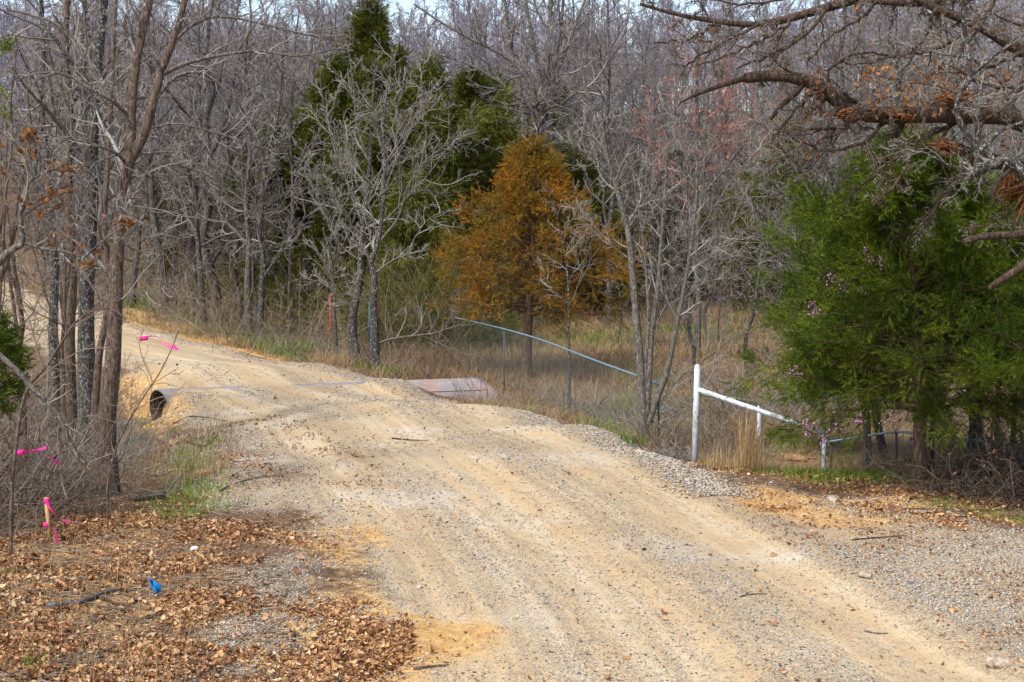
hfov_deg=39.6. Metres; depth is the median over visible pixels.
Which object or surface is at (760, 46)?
bare tree
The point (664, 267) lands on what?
sapling
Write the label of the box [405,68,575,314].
cedar tree
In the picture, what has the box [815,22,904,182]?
bare tree
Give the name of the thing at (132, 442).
bank brush
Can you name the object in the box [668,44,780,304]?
bare tree
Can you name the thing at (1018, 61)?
bare tree
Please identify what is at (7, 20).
bare tree
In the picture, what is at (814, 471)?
green grass
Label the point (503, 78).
bare tree
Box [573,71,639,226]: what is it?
bare tree
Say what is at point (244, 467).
leaf crumbs
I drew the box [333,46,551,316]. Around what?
cedar tree
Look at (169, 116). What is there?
bare tree
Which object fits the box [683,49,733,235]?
bare tree
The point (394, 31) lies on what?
bare tree
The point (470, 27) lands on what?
bare tree
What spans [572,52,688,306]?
bare tree
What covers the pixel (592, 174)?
tree
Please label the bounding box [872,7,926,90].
bare tree
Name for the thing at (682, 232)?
sapling
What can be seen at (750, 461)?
grass clump
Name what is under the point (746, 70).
bare tree
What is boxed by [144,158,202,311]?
sapling
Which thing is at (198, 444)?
stick
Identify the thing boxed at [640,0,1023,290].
broken oak
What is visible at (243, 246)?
sapling
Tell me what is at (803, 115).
bare tree
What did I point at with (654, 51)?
bare tree
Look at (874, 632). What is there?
stick
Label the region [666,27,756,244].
bare tree
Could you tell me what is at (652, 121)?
bare tree
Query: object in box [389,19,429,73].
bare tree
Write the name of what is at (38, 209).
sapling
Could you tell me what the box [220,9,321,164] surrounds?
bare tree
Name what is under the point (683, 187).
bare tree
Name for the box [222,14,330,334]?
bare tree
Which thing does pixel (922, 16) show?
sapling
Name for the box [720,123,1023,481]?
cedar tree
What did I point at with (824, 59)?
bare tree
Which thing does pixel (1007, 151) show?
bare tree
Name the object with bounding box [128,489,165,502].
log
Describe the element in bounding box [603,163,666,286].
sapling
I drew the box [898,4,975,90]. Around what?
bare tree
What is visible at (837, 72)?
bare tree
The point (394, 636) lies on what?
fallen leaves
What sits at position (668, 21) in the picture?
distant wood
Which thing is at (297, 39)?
bare tree
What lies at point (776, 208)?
sapling
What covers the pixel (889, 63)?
bare tree
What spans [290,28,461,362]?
bare tree
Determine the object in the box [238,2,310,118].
bare tree
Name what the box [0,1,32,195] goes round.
bare tree
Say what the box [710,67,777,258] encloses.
bare tree
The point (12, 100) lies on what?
bare tree
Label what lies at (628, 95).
bare tree
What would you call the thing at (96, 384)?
bare tree
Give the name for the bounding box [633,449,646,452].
rock
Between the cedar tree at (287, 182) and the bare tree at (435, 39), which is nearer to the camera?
the cedar tree at (287, 182)
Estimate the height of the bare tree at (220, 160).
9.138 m
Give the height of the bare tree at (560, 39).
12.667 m
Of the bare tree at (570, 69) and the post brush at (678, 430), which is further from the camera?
the bare tree at (570, 69)
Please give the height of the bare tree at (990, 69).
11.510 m
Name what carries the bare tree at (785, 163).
on the ground at (330, 586)
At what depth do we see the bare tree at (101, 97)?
61.93 m
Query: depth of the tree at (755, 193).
47.49 m
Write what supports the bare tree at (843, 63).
on the ground at (330, 586)
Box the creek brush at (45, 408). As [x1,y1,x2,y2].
[0,331,195,466]
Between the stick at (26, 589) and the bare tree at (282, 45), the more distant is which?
the bare tree at (282, 45)
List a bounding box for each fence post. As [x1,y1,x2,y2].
[368,300,369,352]
[377,296,379,346]
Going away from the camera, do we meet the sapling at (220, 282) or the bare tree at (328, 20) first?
the sapling at (220, 282)
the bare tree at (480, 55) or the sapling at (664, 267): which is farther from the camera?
the bare tree at (480, 55)
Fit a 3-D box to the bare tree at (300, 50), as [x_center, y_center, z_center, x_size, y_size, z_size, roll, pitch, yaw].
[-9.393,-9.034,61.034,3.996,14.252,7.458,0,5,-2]
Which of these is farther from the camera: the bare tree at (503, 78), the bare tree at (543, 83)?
the bare tree at (543, 83)
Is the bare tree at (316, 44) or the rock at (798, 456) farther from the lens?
the bare tree at (316, 44)
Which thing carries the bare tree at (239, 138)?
on the ground at (330, 586)
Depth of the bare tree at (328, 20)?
113.50 m
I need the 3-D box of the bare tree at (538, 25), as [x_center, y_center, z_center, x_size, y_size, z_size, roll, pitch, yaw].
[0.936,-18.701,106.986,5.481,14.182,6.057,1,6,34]
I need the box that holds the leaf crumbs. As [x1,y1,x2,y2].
[0,357,1023,681]
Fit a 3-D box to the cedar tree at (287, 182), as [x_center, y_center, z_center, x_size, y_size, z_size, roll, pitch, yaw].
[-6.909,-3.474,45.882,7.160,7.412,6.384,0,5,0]
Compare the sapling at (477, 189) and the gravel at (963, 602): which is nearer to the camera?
the gravel at (963, 602)
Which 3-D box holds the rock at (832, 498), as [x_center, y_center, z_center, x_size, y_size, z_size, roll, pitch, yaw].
[3.423,1.694,15.178,0.153,0.094,0.214,-2,5,-17]
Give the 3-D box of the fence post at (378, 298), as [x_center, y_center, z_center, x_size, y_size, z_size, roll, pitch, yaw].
[-3.399,-0.265,35.611,0.176,1.741,0.169,1,5,15]
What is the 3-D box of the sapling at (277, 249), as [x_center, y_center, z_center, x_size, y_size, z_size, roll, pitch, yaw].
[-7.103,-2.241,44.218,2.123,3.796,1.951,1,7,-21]
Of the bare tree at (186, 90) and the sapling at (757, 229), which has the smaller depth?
the sapling at (757, 229)
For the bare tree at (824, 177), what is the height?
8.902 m
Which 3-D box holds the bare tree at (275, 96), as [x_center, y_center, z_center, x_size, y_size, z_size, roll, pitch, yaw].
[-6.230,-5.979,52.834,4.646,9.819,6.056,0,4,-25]
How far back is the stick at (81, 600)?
10.65 m
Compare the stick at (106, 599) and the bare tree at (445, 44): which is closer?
the stick at (106, 599)
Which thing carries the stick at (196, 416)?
on the ground at (330, 586)
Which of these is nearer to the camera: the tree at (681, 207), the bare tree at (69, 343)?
the bare tree at (69, 343)
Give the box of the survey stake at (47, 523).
[43,497,69,544]
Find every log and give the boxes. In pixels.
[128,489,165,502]
[930,467,1013,478]
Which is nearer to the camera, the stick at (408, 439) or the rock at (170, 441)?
the stick at (408, 439)
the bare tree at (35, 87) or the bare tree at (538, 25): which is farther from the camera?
the bare tree at (538, 25)
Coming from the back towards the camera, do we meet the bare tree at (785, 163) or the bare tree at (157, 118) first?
the bare tree at (157, 118)
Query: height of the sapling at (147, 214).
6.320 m
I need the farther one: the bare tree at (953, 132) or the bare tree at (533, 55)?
the bare tree at (533, 55)
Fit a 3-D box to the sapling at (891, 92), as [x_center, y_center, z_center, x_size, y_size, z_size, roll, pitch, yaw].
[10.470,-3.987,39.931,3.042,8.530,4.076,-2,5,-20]
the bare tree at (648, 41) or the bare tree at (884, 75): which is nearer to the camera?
the bare tree at (884, 75)
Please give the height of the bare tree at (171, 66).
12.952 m
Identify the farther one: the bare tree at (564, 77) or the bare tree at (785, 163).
the bare tree at (564, 77)
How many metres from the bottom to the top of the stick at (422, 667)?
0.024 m
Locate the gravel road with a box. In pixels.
[1,283,1023,681]
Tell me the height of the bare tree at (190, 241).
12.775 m
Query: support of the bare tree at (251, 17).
on the ground at (330, 586)
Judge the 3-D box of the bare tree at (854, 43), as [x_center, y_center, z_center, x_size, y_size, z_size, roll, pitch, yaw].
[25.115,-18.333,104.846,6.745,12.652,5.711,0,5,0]
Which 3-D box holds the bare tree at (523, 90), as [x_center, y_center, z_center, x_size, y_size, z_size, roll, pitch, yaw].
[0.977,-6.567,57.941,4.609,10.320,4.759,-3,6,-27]
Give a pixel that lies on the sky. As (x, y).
(407, 5)
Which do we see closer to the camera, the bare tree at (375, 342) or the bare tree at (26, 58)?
the bare tree at (375, 342)
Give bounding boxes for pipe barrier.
[691,364,825,470]
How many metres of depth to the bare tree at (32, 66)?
99.86 m
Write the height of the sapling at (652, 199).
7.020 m
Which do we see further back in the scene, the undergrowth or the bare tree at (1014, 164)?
the undergrowth
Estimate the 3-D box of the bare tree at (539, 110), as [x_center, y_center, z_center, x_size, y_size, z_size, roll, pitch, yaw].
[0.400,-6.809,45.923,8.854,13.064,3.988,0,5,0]
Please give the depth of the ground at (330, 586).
14.11 m
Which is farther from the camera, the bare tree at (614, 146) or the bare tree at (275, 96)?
the bare tree at (614, 146)
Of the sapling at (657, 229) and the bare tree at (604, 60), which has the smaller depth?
the sapling at (657, 229)
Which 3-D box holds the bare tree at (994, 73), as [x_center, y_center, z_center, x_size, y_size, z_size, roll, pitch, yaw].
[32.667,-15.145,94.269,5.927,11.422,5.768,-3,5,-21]
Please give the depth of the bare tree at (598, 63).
105.53 m
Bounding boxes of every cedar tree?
[0,304,40,531]
[128,127,234,291]
[179,132,346,322]
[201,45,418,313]
[202,191,283,301]
[237,152,461,335]
[239,0,510,286]
[313,161,521,337]
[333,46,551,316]
[345,57,650,319]
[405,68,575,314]
[423,127,659,379]
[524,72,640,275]
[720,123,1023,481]
[748,179,955,464]
[834,176,1023,461]
[846,217,1000,460]
[906,169,1023,387]
[928,240,1023,440]
[1009,254,1016,446]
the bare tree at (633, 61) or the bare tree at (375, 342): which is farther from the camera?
the bare tree at (633, 61)
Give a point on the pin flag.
(155, 587)
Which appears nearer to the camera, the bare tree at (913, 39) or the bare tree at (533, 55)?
the bare tree at (913, 39)
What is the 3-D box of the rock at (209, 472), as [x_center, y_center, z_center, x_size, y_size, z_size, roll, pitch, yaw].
[-3.686,1.606,17.149,0.250,0.117,0.221,-1,5,-12]
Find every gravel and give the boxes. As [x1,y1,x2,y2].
[122,325,770,499]
[123,364,1023,681]
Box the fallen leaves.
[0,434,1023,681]
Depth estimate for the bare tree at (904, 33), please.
89.44 m
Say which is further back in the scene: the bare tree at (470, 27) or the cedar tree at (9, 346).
the bare tree at (470, 27)
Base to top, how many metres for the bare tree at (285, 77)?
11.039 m
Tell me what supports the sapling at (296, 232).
on the ground at (330, 586)
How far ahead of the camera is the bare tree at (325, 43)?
95.92 m
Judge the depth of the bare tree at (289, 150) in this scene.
39.68 m
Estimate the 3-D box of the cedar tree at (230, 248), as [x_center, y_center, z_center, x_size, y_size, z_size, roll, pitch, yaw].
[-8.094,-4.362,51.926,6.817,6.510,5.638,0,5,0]
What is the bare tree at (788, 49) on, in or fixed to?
on the ground at (330, 586)
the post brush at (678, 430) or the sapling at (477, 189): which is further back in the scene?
the sapling at (477, 189)
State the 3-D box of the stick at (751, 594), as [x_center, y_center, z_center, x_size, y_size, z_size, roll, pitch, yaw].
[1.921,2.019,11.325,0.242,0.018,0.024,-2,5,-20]
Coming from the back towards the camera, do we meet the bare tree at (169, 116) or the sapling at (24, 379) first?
the bare tree at (169, 116)
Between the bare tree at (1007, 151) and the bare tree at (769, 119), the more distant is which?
the bare tree at (769, 119)
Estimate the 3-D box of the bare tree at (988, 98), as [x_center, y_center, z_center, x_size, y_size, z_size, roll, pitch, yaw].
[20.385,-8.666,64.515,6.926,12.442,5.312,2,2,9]
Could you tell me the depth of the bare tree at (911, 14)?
23.64 m
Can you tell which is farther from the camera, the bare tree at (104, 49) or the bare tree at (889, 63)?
the bare tree at (104, 49)
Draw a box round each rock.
[169,438,182,445]
[197,469,215,475]
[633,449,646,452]
[783,453,806,460]
[825,495,839,501]
[858,570,871,578]
[948,607,957,612]
[984,654,1013,668]
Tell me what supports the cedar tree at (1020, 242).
on the ground at (330, 586)
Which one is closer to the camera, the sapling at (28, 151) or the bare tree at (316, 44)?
the sapling at (28, 151)
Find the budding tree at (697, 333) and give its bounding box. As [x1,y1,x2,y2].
[626,45,797,356]
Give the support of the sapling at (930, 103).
on the ground at (330, 586)
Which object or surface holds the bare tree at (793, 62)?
on the ground at (330, 586)
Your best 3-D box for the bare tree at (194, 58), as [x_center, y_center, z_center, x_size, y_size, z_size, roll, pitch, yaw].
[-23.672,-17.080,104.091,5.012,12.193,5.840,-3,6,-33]
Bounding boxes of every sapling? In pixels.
[0,19,54,321]
[0,126,140,270]
[0,350,89,478]
[2,112,62,280]
[2,286,126,554]
[85,117,164,283]
[106,321,181,525]
[133,133,225,312]
[142,160,186,293]
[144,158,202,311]
[158,178,236,299]
[192,110,317,327]
[212,121,252,281]
[251,208,305,319]
[268,204,306,276]
[273,154,379,307]
[300,178,368,355]
[462,139,516,273]
[536,180,598,414]
[545,132,619,310]
[590,215,615,309]
[592,241,651,348]
[595,123,633,289]
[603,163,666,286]
[605,152,664,301]
[615,125,682,289]
[618,178,702,321]
[619,146,748,350]
[631,169,717,328]
[634,120,732,385]
[648,173,724,287]
[677,119,782,333]
[700,232,742,346]
[705,212,747,307]
[709,91,769,296]
[713,94,811,369]
[719,201,767,291]
[746,149,811,299]
[756,175,807,316]
[758,200,822,330]
[812,49,932,162]
[827,64,999,224]
[855,0,1022,391]
[873,92,929,223]
[893,81,999,162]
[959,124,981,160]
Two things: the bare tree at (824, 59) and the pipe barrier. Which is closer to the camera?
the pipe barrier
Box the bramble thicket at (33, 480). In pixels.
[0,369,187,554]
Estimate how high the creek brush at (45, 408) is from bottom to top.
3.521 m
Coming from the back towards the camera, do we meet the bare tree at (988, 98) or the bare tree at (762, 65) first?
the bare tree at (762, 65)
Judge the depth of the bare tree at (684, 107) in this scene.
65.64 m
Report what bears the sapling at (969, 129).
on the ground at (330, 586)
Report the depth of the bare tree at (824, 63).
95.87 m
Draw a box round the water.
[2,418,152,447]
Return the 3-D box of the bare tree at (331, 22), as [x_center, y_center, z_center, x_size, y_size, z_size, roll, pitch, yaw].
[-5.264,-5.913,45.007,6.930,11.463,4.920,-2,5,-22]
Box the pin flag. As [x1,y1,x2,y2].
[147,577,161,594]
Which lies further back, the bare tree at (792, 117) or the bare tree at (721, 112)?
the bare tree at (792, 117)
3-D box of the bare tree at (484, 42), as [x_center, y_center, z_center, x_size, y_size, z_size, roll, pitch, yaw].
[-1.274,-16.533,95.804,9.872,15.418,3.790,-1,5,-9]
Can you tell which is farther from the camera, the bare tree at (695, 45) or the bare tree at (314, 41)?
the bare tree at (695, 45)
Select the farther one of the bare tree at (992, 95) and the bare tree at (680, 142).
the bare tree at (992, 95)
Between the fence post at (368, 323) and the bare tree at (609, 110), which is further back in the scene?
the bare tree at (609, 110)
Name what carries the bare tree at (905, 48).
on the ground at (330, 586)
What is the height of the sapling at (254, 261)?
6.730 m
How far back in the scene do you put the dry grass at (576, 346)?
32.45 m
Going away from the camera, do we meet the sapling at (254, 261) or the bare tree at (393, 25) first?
the sapling at (254, 261)
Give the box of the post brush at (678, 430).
[601,391,803,469]
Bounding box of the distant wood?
[0,0,1023,163]
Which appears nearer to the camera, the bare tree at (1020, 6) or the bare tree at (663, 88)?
the bare tree at (1020, 6)
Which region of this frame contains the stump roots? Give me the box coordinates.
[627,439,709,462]
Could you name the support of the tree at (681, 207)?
on the ground at (330, 586)
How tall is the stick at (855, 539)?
0.032 m
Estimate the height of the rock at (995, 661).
0.110 m
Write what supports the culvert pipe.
on the ground at (330, 586)
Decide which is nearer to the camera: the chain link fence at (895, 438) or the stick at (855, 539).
the stick at (855, 539)
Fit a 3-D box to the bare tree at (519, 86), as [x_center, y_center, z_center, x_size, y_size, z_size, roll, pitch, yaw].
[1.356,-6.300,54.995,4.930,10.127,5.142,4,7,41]
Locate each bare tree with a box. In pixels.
[0,0,23,154]
[0,0,45,129]
[0,0,100,224]
[0,0,174,466]
[0,0,201,455]
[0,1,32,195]
[0,20,83,263]
[0,24,83,240]
[0,41,56,218]
[0,57,143,328]
[0,104,46,156]
[0,135,34,472]
[1,76,111,279]
[2,132,145,459]
[3,0,354,496]
[5,49,83,182]
[8,33,60,171]
[9,0,146,407]
[10,36,97,246]
[12,0,174,447]
[14,34,82,244]
[20,0,151,216]
[22,168,138,330]
[23,0,225,468]
[26,8,221,304]
[32,50,89,133]
[41,0,193,294]
[49,0,212,281]
[72,1,151,182]
[75,14,128,153]
[83,0,272,309]
[93,0,281,324]
[98,0,201,312]
[101,34,195,288]
[116,88,236,303]
[121,0,180,111]
[125,26,182,212]
[130,85,187,207]
[138,0,315,327]
[145,41,213,139]
[158,34,218,158]
[159,59,295,292]
[162,46,216,208]
[163,3,307,282]
[168,0,299,160]
[173,9,374,335]
[173,34,212,140]
[178,0,314,148]
[179,107,280,325]
[180,0,239,162]
[181,23,268,255]
[199,84,246,274]
[203,89,243,288]
[206,64,331,334]
[213,12,304,160]
[214,30,285,159]
[214,100,298,316]
[218,0,388,233]
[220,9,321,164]
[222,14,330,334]
[233,0,398,250]
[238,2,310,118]
[247,0,332,212]
[249,0,316,120]
[253,17,302,97]
[256,48,305,120]
[266,17,305,91]
[270,48,359,137]
[275,0,336,90]
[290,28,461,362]
[302,0,345,56]
[305,19,341,66]
[328,39,506,369]
[330,0,412,76]
[380,20,452,103]
[387,0,660,325]
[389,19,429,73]
[391,0,423,72]
[408,13,494,84]
[409,17,462,74]
[418,0,531,130]
[426,37,493,188]
[428,3,499,80]
[443,0,519,100]
[455,0,517,91]
[478,25,531,115]
[487,0,544,109]
[491,57,563,153]
[502,48,573,151]
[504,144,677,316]
[509,56,592,131]
[513,52,575,155]
[515,0,618,182]
[515,20,629,181]
[515,31,561,122]
[516,0,663,306]
[517,33,553,131]
[522,0,666,328]
[524,0,678,273]
[534,15,586,107]
[550,36,604,152]
[550,42,776,446]
[550,44,593,138]
[572,0,627,148]
[572,6,618,144]
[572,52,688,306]
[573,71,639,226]
[576,61,614,288]
[585,106,641,262]
[586,41,676,248]
[588,12,670,232]
[598,50,736,302]
[609,29,679,173]
[610,0,690,247]
[610,56,671,205]
[614,8,681,111]
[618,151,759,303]
[619,66,695,282]
[621,47,716,224]
[622,6,766,302]
[623,66,741,304]
[632,123,696,237]
[641,52,686,144]
[656,0,756,133]
[665,35,791,306]
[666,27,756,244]
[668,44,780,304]
[681,31,800,310]
[683,0,815,265]
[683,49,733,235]
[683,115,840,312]
[698,0,933,429]
[708,92,771,295]
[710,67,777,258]
[714,0,816,264]
[723,0,927,286]
[725,62,809,260]
[740,66,824,264]
[741,24,795,160]
[756,31,842,266]
[758,101,830,301]
[759,3,813,115]
[759,9,816,195]
[766,62,831,188]
[781,0,1023,462]
[792,9,875,167]
[797,11,867,155]
[802,101,853,180]
[803,42,834,174]
[805,5,927,178]
[805,9,885,205]
[805,29,846,173]
[812,17,870,181]
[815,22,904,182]
[816,19,886,184]
[817,10,875,87]
[819,6,1023,427]
[828,5,1007,200]
[831,8,935,102]
[836,9,939,228]
[837,34,928,151]
[841,4,880,100]
[842,0,1023,465]
[867,7,934,127]
[869,5,909,105]
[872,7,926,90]
[874,0,1023,209]
[878,7,933,99]
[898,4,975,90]
[912,31,1013,204]
[926,27,1023,183]
[934,0,1023,259]
[949,39,1019,177]
[955,0,1023,194]
[970,59,1023,183]
[973,35,1023,147]
[976,45,1018,169]
[979,2,1023,142]
[984,10,1023,151]
[993,53,1023,108]
[998,139,1023,174]
[1011,8,1023,137]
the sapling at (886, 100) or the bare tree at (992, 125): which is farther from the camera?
the bare tree at (992, 125)
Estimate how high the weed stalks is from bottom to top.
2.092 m
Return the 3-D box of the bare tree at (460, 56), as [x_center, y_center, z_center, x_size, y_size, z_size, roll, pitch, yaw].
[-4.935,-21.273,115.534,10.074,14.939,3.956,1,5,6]
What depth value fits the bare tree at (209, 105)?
42.61 m
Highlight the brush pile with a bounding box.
[850,383,1023,520]
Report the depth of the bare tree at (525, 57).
59.43 m
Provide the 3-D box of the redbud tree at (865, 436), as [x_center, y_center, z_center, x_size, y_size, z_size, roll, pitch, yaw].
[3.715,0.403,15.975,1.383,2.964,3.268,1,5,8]
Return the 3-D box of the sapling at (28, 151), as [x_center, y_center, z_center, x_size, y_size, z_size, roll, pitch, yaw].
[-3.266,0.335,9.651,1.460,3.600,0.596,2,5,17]
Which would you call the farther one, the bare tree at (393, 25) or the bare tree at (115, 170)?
the bare tree at (393, 25)
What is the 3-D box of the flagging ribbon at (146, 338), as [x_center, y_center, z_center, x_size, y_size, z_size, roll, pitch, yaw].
[-3.338,0.013,13.564,0.411,0.131,0.153,1,5,12]
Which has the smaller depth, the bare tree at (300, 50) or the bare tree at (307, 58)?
the bare tree at (307, 58)
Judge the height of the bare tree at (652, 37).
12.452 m
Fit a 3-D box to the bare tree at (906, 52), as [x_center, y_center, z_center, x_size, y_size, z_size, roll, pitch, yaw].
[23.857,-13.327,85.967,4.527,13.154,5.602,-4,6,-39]
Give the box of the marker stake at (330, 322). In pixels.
[330,294,330,351]
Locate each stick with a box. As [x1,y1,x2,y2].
[1,568,47,571]
[24,588,70,595]
[47,588,120,606]
[85,592,125,611]
[166,473,184,492]
[174,416,226,423]
[186,437,215,446]
[219,475,283,491]
[392,437,428,440]
[413,664,448,669]
[740,593,766,596]
[853,535,905,540]
[864,629,887,633]
[888,507,948,509]
[910,512,970,516]
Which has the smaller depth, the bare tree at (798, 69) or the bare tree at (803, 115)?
the bare tree at (798, 69)
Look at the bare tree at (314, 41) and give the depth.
90.67 m
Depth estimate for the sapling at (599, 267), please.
49.94 m
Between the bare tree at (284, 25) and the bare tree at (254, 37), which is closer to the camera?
the bare tree at (254, 37)
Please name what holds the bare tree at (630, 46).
on the ground at (330, 586)
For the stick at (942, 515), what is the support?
on the ground at (330, 586)
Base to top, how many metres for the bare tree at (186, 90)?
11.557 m
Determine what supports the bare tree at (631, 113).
on the ground at (330, 586)
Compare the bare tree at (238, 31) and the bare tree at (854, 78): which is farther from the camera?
the bare tree at (238, 31)
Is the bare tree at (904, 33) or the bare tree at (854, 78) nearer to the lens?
the bare tree at (854, 78)
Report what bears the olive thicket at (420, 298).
on the ground at (330, 586)
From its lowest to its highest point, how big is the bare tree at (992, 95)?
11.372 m
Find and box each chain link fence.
[453,316,661,437]
[827,431,1020,468]
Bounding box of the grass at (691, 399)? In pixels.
[498,326,896,431]
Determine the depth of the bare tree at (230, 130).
53.01 m
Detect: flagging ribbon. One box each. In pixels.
[17,446,60,465]
[139,336,178,349]
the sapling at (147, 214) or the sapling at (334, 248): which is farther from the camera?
the sapling at (147, 214)
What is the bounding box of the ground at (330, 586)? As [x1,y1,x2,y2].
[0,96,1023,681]
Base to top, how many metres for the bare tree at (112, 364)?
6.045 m
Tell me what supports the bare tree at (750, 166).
on the ground at (330, 586)
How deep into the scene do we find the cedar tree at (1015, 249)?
17.51 m
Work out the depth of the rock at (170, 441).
20.66 m
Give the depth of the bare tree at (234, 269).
42.76 m
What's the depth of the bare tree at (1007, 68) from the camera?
107.48 m
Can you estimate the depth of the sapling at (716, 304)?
39.81 m
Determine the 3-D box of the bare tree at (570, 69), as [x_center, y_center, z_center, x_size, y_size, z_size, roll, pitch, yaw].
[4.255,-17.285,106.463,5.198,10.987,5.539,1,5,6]
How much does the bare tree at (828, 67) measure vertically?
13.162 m
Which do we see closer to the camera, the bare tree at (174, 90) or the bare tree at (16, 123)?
the bare tree at (16, 123)
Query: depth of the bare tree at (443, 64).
51.61 m
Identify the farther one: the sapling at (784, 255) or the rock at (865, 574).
the sapling at (784, 255)
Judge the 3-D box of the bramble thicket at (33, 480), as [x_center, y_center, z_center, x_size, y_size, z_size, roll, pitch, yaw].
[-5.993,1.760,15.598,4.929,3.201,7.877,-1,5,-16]
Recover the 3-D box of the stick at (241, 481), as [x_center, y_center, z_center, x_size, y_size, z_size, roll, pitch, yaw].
[-3.013,1.594,16.070,0.233,0.046,1.121,3,6,29]
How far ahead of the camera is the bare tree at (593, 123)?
59.22 m
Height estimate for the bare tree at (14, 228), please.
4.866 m
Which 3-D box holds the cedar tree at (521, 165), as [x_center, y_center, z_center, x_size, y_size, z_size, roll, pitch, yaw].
[0.628,-1.917,31.825,5.414,5.759,4.921,0,5,0]
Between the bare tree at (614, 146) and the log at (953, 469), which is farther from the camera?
the bare tree at (614, 146)
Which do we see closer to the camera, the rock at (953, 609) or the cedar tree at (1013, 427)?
the rock at (953, 609)
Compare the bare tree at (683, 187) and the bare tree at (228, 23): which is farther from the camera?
the bare tree at (228, 23)
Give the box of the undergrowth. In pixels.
[0,186,811,360]
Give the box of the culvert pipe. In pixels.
[149,378,499,420]
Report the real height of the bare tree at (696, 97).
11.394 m
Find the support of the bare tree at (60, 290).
on the ground at (330, 586)
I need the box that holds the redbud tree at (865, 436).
[774,247,894,474]
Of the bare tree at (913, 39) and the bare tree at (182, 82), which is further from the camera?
the bare tree at (182, 82)
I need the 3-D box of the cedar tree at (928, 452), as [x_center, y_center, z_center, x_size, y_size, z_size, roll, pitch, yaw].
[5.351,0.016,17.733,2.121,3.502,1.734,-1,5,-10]
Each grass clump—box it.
[700,440,740,470]
[725,399,785,471]
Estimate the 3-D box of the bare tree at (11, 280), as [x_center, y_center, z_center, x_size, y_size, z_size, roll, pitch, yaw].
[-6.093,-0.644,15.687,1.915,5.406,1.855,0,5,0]
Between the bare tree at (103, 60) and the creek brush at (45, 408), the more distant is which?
the bare tree at (103, 60)
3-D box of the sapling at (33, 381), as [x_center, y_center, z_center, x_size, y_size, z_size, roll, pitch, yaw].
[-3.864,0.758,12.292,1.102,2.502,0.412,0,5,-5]
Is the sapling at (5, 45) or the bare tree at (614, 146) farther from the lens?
the bare tree at (614, 146)
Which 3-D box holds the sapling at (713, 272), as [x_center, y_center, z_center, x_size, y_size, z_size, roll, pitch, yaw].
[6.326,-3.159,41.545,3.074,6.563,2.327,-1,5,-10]
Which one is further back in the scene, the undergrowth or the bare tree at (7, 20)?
the bare tree at (7, 20)
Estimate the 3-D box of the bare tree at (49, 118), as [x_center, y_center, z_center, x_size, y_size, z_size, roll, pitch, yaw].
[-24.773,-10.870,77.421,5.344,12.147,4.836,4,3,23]
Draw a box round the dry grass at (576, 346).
[6,267,1023,474]
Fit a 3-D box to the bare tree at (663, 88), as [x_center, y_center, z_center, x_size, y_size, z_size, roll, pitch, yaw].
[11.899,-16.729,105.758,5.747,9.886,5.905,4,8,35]
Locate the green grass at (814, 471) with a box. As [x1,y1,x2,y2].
[2,284,1023,526]
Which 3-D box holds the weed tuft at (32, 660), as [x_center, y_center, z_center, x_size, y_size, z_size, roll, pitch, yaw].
[-3.144,2.088,9.248,0.159,0.099,0.281,4,6,38]
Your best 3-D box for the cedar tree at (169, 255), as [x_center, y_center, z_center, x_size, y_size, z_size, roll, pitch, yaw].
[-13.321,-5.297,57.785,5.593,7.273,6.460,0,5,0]
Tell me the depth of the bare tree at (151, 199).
46.67 m
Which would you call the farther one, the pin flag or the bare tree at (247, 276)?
the bare tree at (247, 276)
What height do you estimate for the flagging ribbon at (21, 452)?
0.180 m
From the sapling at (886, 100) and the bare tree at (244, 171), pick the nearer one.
the sapling at (886, 100)
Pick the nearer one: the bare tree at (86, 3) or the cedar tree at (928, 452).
the cedar tree at (928, 452)
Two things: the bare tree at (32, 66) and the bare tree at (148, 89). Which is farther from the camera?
the bare tree at (32, 66)
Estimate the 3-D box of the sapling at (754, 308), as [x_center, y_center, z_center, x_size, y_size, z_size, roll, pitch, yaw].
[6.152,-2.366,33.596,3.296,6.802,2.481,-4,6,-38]
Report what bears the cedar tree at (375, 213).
on the ground at (330, 586)
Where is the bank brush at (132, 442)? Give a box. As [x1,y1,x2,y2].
[94,417,184,474]
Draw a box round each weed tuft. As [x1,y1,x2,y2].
[12,652,47,668]
[613,432,646,444]
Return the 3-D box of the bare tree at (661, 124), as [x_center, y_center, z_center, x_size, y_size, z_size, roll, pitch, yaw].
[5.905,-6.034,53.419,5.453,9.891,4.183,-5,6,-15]
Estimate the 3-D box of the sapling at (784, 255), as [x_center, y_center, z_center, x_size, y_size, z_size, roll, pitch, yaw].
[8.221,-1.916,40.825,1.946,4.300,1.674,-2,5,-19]
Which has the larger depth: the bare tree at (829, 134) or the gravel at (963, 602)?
the bare tree at (829, 134)
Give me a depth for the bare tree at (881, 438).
19.02 m
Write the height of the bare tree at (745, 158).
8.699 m
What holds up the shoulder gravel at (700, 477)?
on the ground at (330, 586)
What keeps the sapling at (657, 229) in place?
on the ground at (330, 586)
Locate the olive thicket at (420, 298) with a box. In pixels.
[261,223,599,357]
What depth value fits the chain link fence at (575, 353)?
26.92 m
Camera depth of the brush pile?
15.39 m
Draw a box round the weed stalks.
[0,358,272,681]
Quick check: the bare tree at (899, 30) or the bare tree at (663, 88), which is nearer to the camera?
the bare tree at (899, 30)
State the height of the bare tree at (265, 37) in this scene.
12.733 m
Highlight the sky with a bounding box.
[0,0,1017,120]
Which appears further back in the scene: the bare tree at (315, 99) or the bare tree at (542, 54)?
the bare tree at (542, 54)

